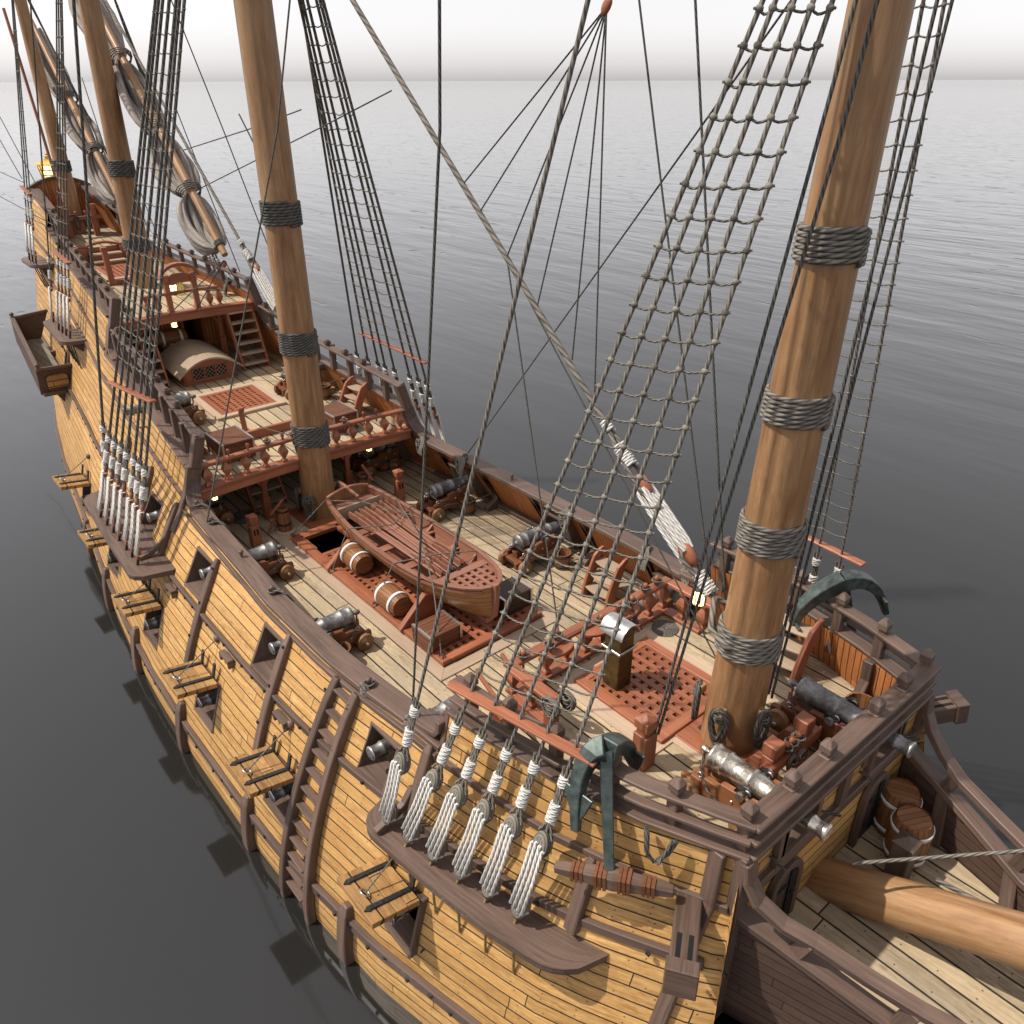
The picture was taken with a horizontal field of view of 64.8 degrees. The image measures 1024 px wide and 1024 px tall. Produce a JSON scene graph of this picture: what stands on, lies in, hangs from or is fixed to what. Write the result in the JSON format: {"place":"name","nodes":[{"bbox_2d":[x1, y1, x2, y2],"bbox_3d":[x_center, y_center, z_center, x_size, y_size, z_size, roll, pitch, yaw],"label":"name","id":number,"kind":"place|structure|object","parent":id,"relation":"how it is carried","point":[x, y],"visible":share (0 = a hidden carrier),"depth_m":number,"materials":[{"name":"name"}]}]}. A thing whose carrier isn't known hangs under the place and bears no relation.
{"place":"outdoors","nodes":[
{"label":"outdoors","id":0,"kind":"place"},
{"bbox_2d":[0,80,1023,1023],"bbox_3d":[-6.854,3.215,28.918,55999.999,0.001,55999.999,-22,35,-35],"label":"sea","id":1,"kind":"structure","parent":0,"point":[138,882],"depth_m":46.40,"materials":[{"name":"black liquid"}]},
{"bbox_2d":[9,176,1023,1023],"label":"sailing ship","id":2,"kind":"object","parent":1,"relation":"on","point":[741,926],"visible":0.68,"depth_m":15.71,"materials":[{"name":"brown wood"}]},
{"bbox_2d":[11,0,48,288],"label":"aftmost shrouds","id":3,"kind":"object","parent":2,"relation":"attached to","point":[29,214],"visible":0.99,"depth_m":35.20,"materials":[{"name":"fabric"}]},
{"bbox_2d":[29,0,64,350],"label":"mizzen backstay","id":4,"kind":"object","parent":2,"relation":"attached to","point":[50,290],"visible":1,"depth_m":31.23,"materials":[{"name":"fabric"}]},
{"bbox_2d":[14,0,86,233],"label":"bonaventure mast","id":5,"kind":"object","parent":2,"relation":"on","point":[47,107],"visible":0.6,"depth_m":36.03,"materials":[{"name":"wood"}]},
{"bbox_2d":[32,18,116,205],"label":"lateen yard","id":6,"kind":"structure","parent":5,"relation":"attached to","point":[100,178],"depth_m":35.84,"materials":[{"name":"fabric"}]},
{"bbox_2d":[52,0,81,368],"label":"mizzen shrouds","id":7,"kind":"object","parent":2,"relation":"attached to","point":[64,262],"visible":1,"depth_m":30.24,"materials":[{"name":"fabric"}]},
{"bbox_2d":[62,203,101,238],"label":"poop bitts","id":8,"kind":"object","parent":2,"relation":"on","point":[94,217],"visible":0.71,"depth_m":37.55,"materials":[{"name":"red wood"}]},
{"bbox_2d":[27,0,151,242],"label":"aftmost shrouds","id":9,"kind":"object","parent":2,"relation":"attached to","point":[68,78],"visible":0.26,"depth_m":35.62,"materials":[{"name":"fabric"}]},
{"bbox_2d":[72,0,110,507],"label":"backstay","id":10,"kind":"object","parent":2,"relation":"attached to","point":[103,428],"visible":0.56,"depth_m":22.07,"materials":[{"name":"fabric"}]},
{"bbox_2d":[78,0,153,287],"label":"mizzen mast","id":11,"kind":"object","parent":2,"relation":"on","point":[121,167],"visible":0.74,"depth_m":29.97,"materials":[{"name":"wood"}]},
{"bbox_2d":[68,0,227,256],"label":"lateen yard","id":12,"kind":"structure","parent":11,"relation":"attached to","point":[201,226],"depth_m":29.12,"materials":[{"name":"fabric"}]},
{"bbox_2d":[94,264,154,281],"bbox_3d":[-16.756,-10.354,34.903,2.100,0.182,2.310,-22,38,-35],"label":"hatch grating","id":13,"kind":"object","parent":2,"relation":"on","point":[118,270],"visible":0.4,"depth_m":34.63,"materials":[{"name":"red wood"}]},
{"bbox_2d":[99,247,157,284],"bbox_3d":[-15.804,-10.256,33.400,1.961,1.498,0.414,-20,34,-32],"label":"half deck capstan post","id":14,"kind":"object","parent":2,"relation":"on","point":[107,265],"visible":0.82,"depth_m":32.91,"materials":[{"name":"red wood"}]},
{"bbox_2d":[97,0,185,593],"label":"shrouds","id":15,"kind":"object","parent":2,"relation":"attached to","point":[137,486],"visible":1,"depth_m":21.34,"materials":[{"name":"fabric"}]},
{"bbox_2d":[122,325,169,386],"bbox_3d":[-13.473,-5.680,29.519,1.113,2.383,1.226,-22,35,-35],"label":"deck ladder","id":16,"kind":"object","parent":2,"relation":"on","point":[165,380],"visible":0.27,"depth_m":29.70,"materials":[{"name":"red wood"}]},
{"bbox_2d":[122,391,206,427],"bbox_3d":[-11.543,-3.309,26.769,2.446,1.079,1.588,-22,35,-35],"label":"cannon","id":17,"kind":"object","parent":2,"relation":"on","point":[195,413],"visible":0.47,"depth_m":26.97,"materials":[{"name":"metal"}]},
{"bbox_2d":[114,0,226,276],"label":"mizzen shrouds","id":18,"kind":"object","parent":2,"relation":"attached to","point":[210,258],"visible":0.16,"depth_m":29.88,"materials":[{"name":"fabric"}]},
{"bbox_2d":[154,329,187,348],"bbox_3d":[-13.655,-6.953,32.360,1.159,0.686,0.686,-18,33,-30],"label":"barrel","id":19,"kind":"object","parent":2,"relation":"on","point":[166,337],"visible":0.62,"depth_m":32.09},
{"bbox_2d":[142,262,222,316],"bbox_3d":[-12.344,-8.361,30.020,2.947,1.820,0.555,-22,35,-35],"label":"half deck balustrade","id":20,"kind":"object","parent":2,"relation":"on","point":[178,279],"visible":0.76,"depth_m":29.85,"materials":[{"name":"red wood"}]},
{"bbox_2d":[146,495,233,525],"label":"cannon","id":21,"kind":"object","parent":2,"relation":"on","point":[223,514],"visible":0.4,"depth_m":25.46,"materials":[{"name":"metal"}]},
{"bbox_2d":[156,339,243,386],"bbox_3d":[-12.024,-5.787,31.012,2.464,1.008,2.464,-22,38,-35],"label":"companion hatch","id":22,"kind":"object","parent":2,"relation":"on","point":[189,362],"visible":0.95,"depth_m":30.46,"materials":[{"name":"beige wood"}]},
{"bbox_2d":[208,517,230,531],"bbox_3d":[-8.070,0.399,22.277,0.597,0.625,0.274,-3,28,-6],"label":"rail pin","id":23,"kind":"object","parent":2,"relation":"attached to","point":[211,520],"visible":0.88,"depth_m":22.13,"materials":[{"name":"grey"}]},
{"bbox_2d":[206,0,290,522],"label":"rope","id":24,"kind":"object","parent":23,"relation":"attached to","point":[254,255],"visible":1,"depth_m":20.32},
{"bbox_2d":[204,425,255,462],"bbox_3d":[-8.844,-2.138,25.408,1.102,0.626,1.361,-22,35,-35],"label":"wooden chest","id":25,"kind":"object","parent":2,"relation":"on","point":[236,438],"visible":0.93,"depth_m":25.10,"materials":[{"name":"wood"}]},
{"bbox_2d":[191,381,286,420],"bbox_3d":[-9.862,-3.988,29.078,2.548,0.186,2.492,-22,38,-35],"label":"hatch grating","id":26,"kind":"object","parent":2,"relation":"on","point":[254,396],"visible":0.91,"depth_m":28.96,"materials":[{"name":"red wood"}]},
{"bbox_2d":[199,541,294,579],"bbox_3d":[-7.371,1.566,22.392,2.446,1.079,1.588,-22,35,-35],"label":"cannon","id":27,"kind":"object","parent":2,"relation":"on","point":[266,556],"visible":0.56,"depth_m":22.53,"materials":[{"name":"metal"}]},
{"bbox_2d":[225,307,270,370],"bbox_3d":[-10.438,-6.897,31.781,1.113,2.383,1.226,-22,35,-35],"label":"deck ladder","id":28,"kind":"object","parent":2,"relation":"on","point":[250,341],"visible":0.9,"depth_m":31.71,"materials":[{"name":"red wood"}]},
{"bbox_2d":[245,513,261,547],"bbox_3d":[-7.745,0.545,24.249,0.280,1.134,0.287,-22,35,-35],"label":"mooring bitt","id":29,"kind":"object","parent":2,"relation":"on","point":[253,527],"visible":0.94,"depth_m":24.14,"materials":[{"name":"red wood"}]},
{"bbox_2d":[237,406,291,438],"bbox_3d":[-7.852,-3.090,26.741,2.234,1.013,2.477,3,28,6],"label":"railing","id":30,"kind":"object","parent":2,"relation":"on","point":[262,431],"visible":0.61,"depth_m":26.62,"materials":[{"name":"red wood"}]},
{"bbox_2d":[244,476,288,512],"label":"deck stairs","id":31,"kind":"structure","parent":2,"relation":"on","point":[255,505],"depth_m":26.70,"materials":[{"name":"red wood"}]},
{"bbox_2d":[268,782,293,802],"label":"cannon","id":32,"kind":"object","parent":2,"relation":"on","point":[275,795],"visible":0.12,"depth_m":18.02,"materials":[{"name":"metal"}]},
{"bbox_2d":[267,499,295,534],"bbox_3d":[-7.154,0.110,25.059,0.640,1.136,0.803,13,31,22],"label":"deck pump","id":33,"kind":"object","parent":2,"relation":"on","point":[282,520],"visible":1,"depth_m":25.08,"materials":[{"name":"brown wood"}]},
{"bbox_2d":[233,0,340,528],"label":"mast","id":34,"kind":"object","parent":2,"relation":"on","point":[282,221],"visible":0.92,"depth_m":22.26,"materials":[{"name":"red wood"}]},
{"bbox_2d":[104,0,276,315],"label":"stay","id":35,"kind":"object","parent":34,"relation":"attached to","point":[263,282],"visible":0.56,"depth_m":24.66,"materials":[{"name":"grey fabric"}]},
{"bbox_2d":[201,409,403,486],"bbox_3d":[-6.373,-2.207,25.257,7.030,1.001,0.305,-22,35,-35],"label":"quarterdeck balustrade","id":36,"kind":"object","parent":2,"relation":"on","point":[245,461],"visible":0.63,"depth_m":24.71,"materials":[{"name":"red wood"}]},
{"bbox_2d":[274,361,338,399],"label":"cannon","id":37,"kind":"object","parent":2,"relation":"on","point":[280,387],"visible":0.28,"depth_m":29.47,"materials":[{"name":"metal"}]},
{"bbox_2d":[268,606,373,654],"bbox_3d":[-4.657,3.071,19.562,2.446,1.079,1.588,-22,35,-35],"label":"cannon","id":38,"kind":"object","parent":2,"relation":"on","point":[340,625],"visible":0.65,"depth_m":19.65,"materials":[{"name":"metal"}]},
{"bbox_2d":[304,15,362,375],"bbox_3d":[-6.058,-11.992,24.734,0.454,24.844,8.429,-1,28,-1],"label":"backstay","id":39,"kind":"object","parent":2,"relation":"attached to","point":[358,368],"visible":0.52,"depth_m":27.32,"materials":[{"name":"fabric"}]},
{"bbox_2d":[171,0,266,243],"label":"rope","id":40,"kind":"object","parent":39,"relation":"attached to","point":[222,129],"visible":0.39,"depth_m":25.56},
{"bbox_2d":[324,401,358,432],"bbox_3d":[-5.923,-3.216,27.428,0.992,0.626,1.225,-22,35,-35],"label":"wooden chest","id":41,"kind":"object","parent":2,"relation":"on","point":[335,412],"visible":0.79,"depth_m":27.08,"materials":[{"name":"brown wood"}]},
{"bbox_2d":[339,376,367,415],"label":"side steps","id":42,"kind":"structure","parent":2,"relation":"on","point":[358,398],"depth_m":28.36,"materials":[{"name":"red wood"}]},
{"bbox_2d":[298,0,446,442],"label":"shrouds","id":43,"kind":"object","parent":2,"relation":"attached to","point":[321,4],"visible":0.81,"depth_m":25.09,"materials":[{"name":"fabric"}]},
{"bbox_2d":[350,443,417,477],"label":"cannon","id":44,"kind":"object","parent":2,"relation":"on","point":[370,461],"visible":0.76,"depth_m":28.85,"materials":[{"name":"metal"}]},
{"bbox_2d":[392,468,404,499],"bbox_3d":[-3.781,-0.932,26.994,0.280,1.134,0.287,-22,35,-35],"label":"mooring bitt","id":45,"kind":"object","parent":2,"relation":"on","point":[398,484],"visible":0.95,"depth_m":26.88,"materials":[{"name":"red wood"}]},
{"bbox_2d":[403,713,419,727],"bbox_3d":[-1.898,4.177,15.495,0.338,0.896,0.344,-6,29,-12],"label":"rail pin","id":46,"kind":"object","parent":2,"relation":"attached to","point":[407,718],"visible":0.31,"depth_m":15.34,"materials":[{"name":"grey"}]},
{"bbox_2d":[412,0,441,702],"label":"rope","id":47,"kind":"object","parent":46,"relation":"attached to","point":[432,291],"visible":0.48,"depth_m":11.82,"materials":[{"name":"fabric"}]},
{"bbox_2d":[366,696,464,760],"bbox_3d":[-1.853,4.627,16.638,2.446,1.079,1.588,-22,35,-35],"label":"cannon","id":48,"kind":"object","parent":2,"relation":"on","point":[379,748],"visible":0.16,"depth_m":15.88,"materials":[{"name":"metal"}]},
{"bbox_2d":[290,520,541,666],"bbox_3d":[-3.018,1.716,22.948,3.226,0.288,8.008,-22,35,-35],"label":"hatch","id":49,"kind":"object","parent":2,"relation":"on","point":[477,633],"visible":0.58,"depth_m":21.52,"materials":[{"name":"red wood"}]},
{"bbox_2d":[325,539,369,570],"bbox_3d":[-4.033,0.844,23.858,3.360,0.707,0.168,-22,35,-35],"label":"boat chock","id":50,"kind":"object","parent":49,"relation":"on","point":[330,564],"visible":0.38,"depth_m":23.12,"materials":[{"name":"red wood"}]},
{"bbox_2d":[325,481,502,623],"bbox_3d":[-2.774,0.982,22.318,2.163,1.391,7.524,-22,35,-35],"label":"rowing boat","id":51,"kind":"object","parent":50,"relation":"on","point":[478,595],"visible":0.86,"depth_m":21.57,"materials":[{"name":"wood"}]},
{"bbox_2d":[348,512,441,577],"bbox_3d":[-3.292,0.831,22.123,0.090,0.226,4.408,-23,36,-36],"label":"oar","id":52,"kind":"object","parent":51,"relation":"in","point":[357,520],"visible":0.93,"depth_m":22.38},
{"bbox_2d":[360,508,446,572],"bbox_3d":[-3.050,0.741,22.290,0.096,0.226,4.312,-22,35,-35],"label":"oar","id":53,"kind":"object","parent":51,"relation":"in","point":[374,520],"visible":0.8,"depth_m":22.50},
{"bbox_2d":[372,502,459,566],"bbox_3d":[-2.771,0.598,22.631,0.090,0.213,4.480,-21,34,-33],"label":"oar","id":54,"kind":"object","parent":51,"relation":"in","point":[389,515],"visible":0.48,"depth_m":22.61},
{"bbox_2d":[375,502,461,566],"bbox_3d":[-2.712,0.569,22.641,0.090,0.218,4.412,-21,34,-33],"label":"oar","id":55,"kind":"object","parent":51,"relation":"in","point":[455,560],"visible":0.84,"depth_m":22.02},
{"bbox_2d":[340,542,373,574],"bbox_3d":[-4.425,1.312,22.963,0.686,0.686,1.008,-20,34,-32],"label":"barrel","id":56,"kind":"object","parent":49,"relation":"on","point":[356,558],"visible":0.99,"depth_m":22.68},
{"bbox_2d":[373,581,411,616],"bbox_3d":[-3.143,2.268,21.168,0.686,0.686,1.008,-21,35,-34],"label":"barrel","id":57,"kind":"object","parent":49,"relation":"on","point":[392,598],"visible":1,"depth_m":20.89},
{"bbox_2d":[397,577,473,631],"bbox_3d":[-1.590,2.162,21.292,3.360,0.791,0.168,-22,35,-35],"label":"boat chock","id":58,"kind":"object","parent":49,"relation":"on","point":[426,606],"visible":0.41,"depth_m":20.65,"materials":[{"name":"red wood"}]},
{"bbox_2d":[411,610,462,654],"bbox_3d":[-1.845,2.979,20.028,1.018,0.514,0.801,-22,35,-35],"label":"wooden chest","id":59,"kind":"object","parent":49,"relation":"on","point":[450,631],"visible":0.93,"depth_m":19.84,"materials":[{"name":"wood"}]},
{"bbox_2d":[498,576,532,617],"bbox_3d":[-0.072,2.241,21.336,1.018,0.576,0.801,-22,35,-35],"label":"wooden chest","id":60,"kind":"object","parent":49,"relation":"on","point":[524,590],"visible":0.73,"depth_m":21.15,"materials":[{"name":"brown wood"}]},
{"bbox_2d":[275,528,560,681],"bbox_3d":[-3.005,1.822,23.006,3.864,0.044,8.722,-22,35,-35],"label":"hatch margin","id":61,"kind":"object","parent":2,"relation":"on","point":[436,669],"visible":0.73,"depth_m":20.87,"materials":[{"name":"wood"}]},
{"bbox_2d":[416,475,493,521],"bbox_3d":[-1.892,-0.631,26.477,2.446,1.079,1.588,-22,35,-35],"label":"cannon","id":62,"kind":"object","parent":2,"relation":"on","point":[440,498],"visible":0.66,"depth_m":25.99,"materials":[{"name":"metal"}]},
{"bbox_2d":[455,453,468,476],"bbox_3d":[-1.563,-1.531,25.956,0.497,0.676,0.489,-22,35,-35],"label":"rail pin","id":63,"kind":"object","parent":2,"relation":"attached to","point":[460,462],"visible":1,"depth_m":25.83,"materials":[{"name":"grey"}]},
{"bbox_2d":[467,0,790,454],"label":"rope","id":64,"kind":"object","parent":63,"relation":"attached to","point":[712,110],"visible":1,"depth_m":14.22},
{"bbox_2d":[379,0,590,866],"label":"fore backstay","id":65,"kind":"object","parent":2,"relation":"attached to","point":[400,764],"visible":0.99,"depth_m":11.80,"materials":[{"name":"grey fabric"}]},
{"bbox_2d":[498,520,583,575],"bbox_3d":[0.822,0.875,23.647,2.446,1.079,1.588,-22,35,-35],"label":"cannon","id":66,"kind":"object","parent":2,"relation":"on","point":[515,553],"visible":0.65,"depth_m":23.19,"materials":[{"name":"metal"}]},
{"bbox_2d":[554,547,571,570],"bbox_3d":[1.452,1.363,23.326,0.546,0.520,0.546,8,29,15],"label":"bucket","id":67,"kind":"object","parent":2,"relation":"on","point":[563,555],"visible":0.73,"depth_m":23.22,"materials":[{"name":"brown wood"}]},
{"bbox_2d":[581,545,627,607],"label":"side steps","id":68,"kind":"structure","parent":2,"relation":"on","point":[610,593],"depth_m":21.70,"materials":[{"name":"red wood"}]},
{"bbox_2d":[503,575,717,725],"bbox_3d":[2.157,2.757,16.508,5.003,1.071,1.776,-22,35,-35],"label":"forecastle balustrade","id":69,"kind":"object","parent":2,"relation":"on","point":[559,648],"visible":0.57,"depth_m":16.60,"materials":[{"name":"red wood"}]},
{"bbox_2d":[507,265,559,633],"bbox_3d":[0.421,-1.225,15.850,0.033,6.831,3.045,-10,30,-17],"label":"rope","id":70,"kind":"object","parent":69,"relation":"attached to","point":[532,439],"visible":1,"depth_m":15.81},
{"bbox_2d":[554,732,674,898],"bbox_3d":[1.637,4.570,12.005,1.724,2.213,1.951,-22,35,-35],"label":"anchor","id":71,"kind":"object","parent":2,"relation":"hanging from","point":[605,751],"visible":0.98,"depth_m":12.02,"materials":[{"name":"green metal"}]},
{"bbox_2d":[401,0,836,973],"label":"fore shrouds","id":72,"kind":"object","parent":2,"relation":"attached to","point":[509,830],"visible":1,"depth_m":11.37,"materials":[{"name":"grey fabric"}]},
{"bbox_2d":[554,628,712,754],"bbox_3d":[2.749,3.476,16.178,2.800,0.044,2.660,-22,35,-35],"label":"hatch margin","id":73,"kind":"object","parent":2,"relation":"on","point":[614,719],"visible":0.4,"depth_m":16.12,"materials":[{"name":"wood"}]},
{"bbox_2d":[574,636,710,743],"bbox_3d":[2.812,3.504,16.109,2.184,0.182,2.296,-22,35,-35],"label":"hatch grating","id":74,"kind":"object","parent":2,"relation":"on","point":[644,689],"visible":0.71,"depth_m":15.98,"materials":[{"name":"red wood"}]},
{"bbox_2d":[600,612,640,690],"bbox_3d":[2.082,2.770,15.807,0.532,1.624,0.588,-22,35,-35],"label":"galley flue","id":75,"kind":"object","parent":74,"relation":"on","point":[617,672],"visible":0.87,"depth_m":15.60,"materials":[{"name":"silver metal"}]},
{"bbox_2d":[633,710,658,771],"bbox_3d":[2.316,3.973,14.075,0.308,1.134,0.308,-22,35,-35],"label":"mooring bitt","id":76,"kind":"object","parent":2,"relation":"on","point":[644,735],"visible":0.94,"depth_m":13.91,"materials":[{"name":"red wood"}]},
{"bbox_2d":[654,0,857,733],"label":"rope","id":77,"kind":"object","parent":76,"relation":"attached to","point":[826,109],"visible":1,"depth_m":10.49,"materials":[{"name":"fabric"}]},
{"bbox_2d":[657,0,879,734],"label":"rope","id":78,"kind":"object","parent":76,"relation":"attached to","point":[846,112],"visible":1,"depth_m":10.54,"materials":[{"name":"fabric"}]},
{"bbox_2d":[644,825,678,865],"bbox_3d":[2.142,4.957,11.873,0.550,0.509,0.227,17,32,29],"label":"anchor lashing","id":79,"kind":"object","parent":2,"relation":"hanging from","point":[670,848],"visible":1,"depth_m":11.87,"materials":[{"name":"fabric"}]},
{"bbox_2d":[651,620,678,636],"bbox_3d":[3.390,2.570,17.870,0.607,0.040,0.611,-22,35,-35],"label":"rope coil","id":80,"kind":"object","parent":2,"relation":"on","point":[657,626],"visible":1,"depth_m":17.84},
{"bbox_2d":[670,727,777,761],"bbox_3d":[3.943,4.137,14.933,1.736,0.044,1.596,-22,35,-35],"label":"hatch margin","id":81,"kind":"object","parent":2,"relation":"on","point":[689,750],"visible":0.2,"depth_m":14.64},
{"bbox_2d":[681,743,840,871],"bbox_3d":[3.910,4.605,12.940,1.588,1.079,2.446,-22,35,-35],"label":"cannon","id":82,"kind":"object","parent":2,"relation":"on","point":[722,773],"visible":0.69,"depth_m":12.93,"materials":[{"name":"silver metal"}]},
{"bbox_2d":[739,710,821,779],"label":"fore bitts","id":83,"kind":"object","parent":2,"relation":"on","point":[788,747],"visible":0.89,"depth_m":13.70,"materials":[{"name":"red wood"}]},
{"bbox_2d":[674,0,915,758],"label":"foremast","id":84,"kind":"object","parent":2,"relation":"on","point":[797,405],"visible":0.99,"depth_m":11.17,"materials":[{"name":"brown wood"}]},
{"bbox_2d":[638,0,715,629],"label":"rope","id":85,"kind":"object","parent":84,"relation":"attached to","point":[658,161],"visible":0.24,"depth_m":13.13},
{"bbox_2d":[694,0,726,606],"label":"rope","id":86,"kind":"object","parent":84,"relation":"attached to","point":[707,242],"visible":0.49,"depth_m":13.21,"materials":[{"name":"fabric"}]},
{"bbox_2d":[707,595,753,655],"bbox_3d":[3.892,1.864,13.775,1.227,0.481,1.217,-22,35,-35],"label":"stay collar","id":87,"kind":"object","parent":84,"relation":"attached to","point":[711,623],"visible":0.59,"depth_m":13.80,"materials":[{"name":"white fabric"}]},
{"bbox_2d":[350,0,717,597],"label":"stay","id":88,"kind":"object","parent":87,"relation":"attached to","point":[672,531],"visible":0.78,"depth_m":14.75,"materials":[{"name":"grey fabric"}]},
{"bbox_2d":[463,0,612,393],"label":"crowfoot","id":89,"kind":"object","parent":88,"relation":"attached to","point":[605,8],"visible":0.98,"depth_m":13.35,"materials":[{"name":"fabric"}]},
{"bbox_2d":[528,300,715,656],"bbox_3d":[1.878,-0.987,15.130,0.027,6.250,5.599,-23,36,-36],"label":"rope","id":90,"kind":"object","parent":88,"relation":"attached to","point":[624,482],"visible":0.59,"depth_m":15.08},
{"bbox_2d":[768,0,939,693],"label":"rope","id":91,"kind":"object","parent":84,"relation":"attached to","point":[917,82],"visible":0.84,"depth_m":11.40,"materials":[{"name":"fabric"}]},
{"bbox_2d":[770,0,953,698],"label":"rope","id":92,"kind":"object","parent":84,"relation":"attached to","point":[940,46],"visible":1,"depth_m":11.41,"materials":[{"name":"fabric"}]},
{"bbox_2d":[777,613,824,685],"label":"side steps","id":93,"kind":"structure","parent":2,"relation":"on","point":[802,651],"depth_m":16.16,"materials":[{"name":"red wood"}]},
{"bbox_2d":[788,569,888,638],"bbox_3d":[6.716,2.062,16.835,2.069,2.344,1.718,2,28,5],"label":"anchor","id":94,"kind":"object","parent":2,"relation":"hanging from","point":[835,584],"visible":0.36,"depth_m":16.02,"materials":[{"name":"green metal"}]},
{"bbox_2d":[770,676,919,782],"bbox_3d":[5.897,3.808,14.422,1.588,1.079,2.446,-22,35,-35],"label":"cannon","id":95,"kind":"object","parent":2,"relation":"on","point":[833,713],"visible":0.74,"depth_m":14.39,"materials":[{"name":"metal"}]},
{"bbox_2d":[790,0,948,616],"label":"fore shrouds","id":96,"kind":"object","parent":2,"relation":"attached to","point":[816,561],"visible":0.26,"depth_m":14.21,"materials":[{"name":"grey fabric"}]},
{"bbox_2d":[873,777,922,836],"bbox_3d":[7.063,5.454,14.802,0.720,1.008,0.720,13,31,24],"label":"barrel","id":97,"kind":"object","parent":2,"relation":"on","point":[897,792],"visible":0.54,"depth_m":14.60,"materials":[{"name":"wood"}]},
{"bbox_2d":[883,829,923,879],"bbox_3d":[6.686,5.972,13.864,0.376,1.148,0.376,-22,35,-35],"label":"timber post","id":98,"kind":"object","parent":2,"relation":"on","point":[905,843],"visible":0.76,"depth_m":13.66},
{"bbox_2d":[883,804,934,870],"bbox_3d":[6.990,5.738,14.240,0.720,1.008,0.720,-6,29,-12],"label":"barrel","id":99,"kind":"object","parent":2,"relation":"on","point":[916,821],"visible":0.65,"depth_m":14.01,"materials":[{"name":"wood"}]},
{"bbox_2d":[806,857,1023,970],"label":"bowsprit","id":100,"kind":"object","parent":2,"relation":"attached to","point":[988,930],"visible":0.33,"depth_m":12.39,"materials":[{"name":"wood"}]},
{"bbox_2d":[852,849,1023,864],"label":"rope","id":101,"kind":"object","parent":2,"relation":"attached to","point":[947,856],"visible":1,"depth_m":12.15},
{"bbox_3d":[-22.042,-15.285,39.340,0.168,1.201,1.053,-22,35,-35],"label":"lantern bracket","id":102,"kind":"object","parent":2,"relation":"attached to","visible":0},
{"bbox_2d":[2,8,55,175],"bbox_3d":[-22.469,-19.261,37.775,0.140,7.453,2.026,-22,35,-35],"label":"flagstaff","id":103,"kind":"object","parent":102,"relation":"attached to","point":[27,86],"visible":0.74,"depth_m":37.61,"materials":[{"name":"red wood"}]},
{"bbox_2d":[0,0,1023,81],"label":"sky","id":104,"kind":"structure","parent":0,"point":[482,40],"materials":[{"name":"white"}]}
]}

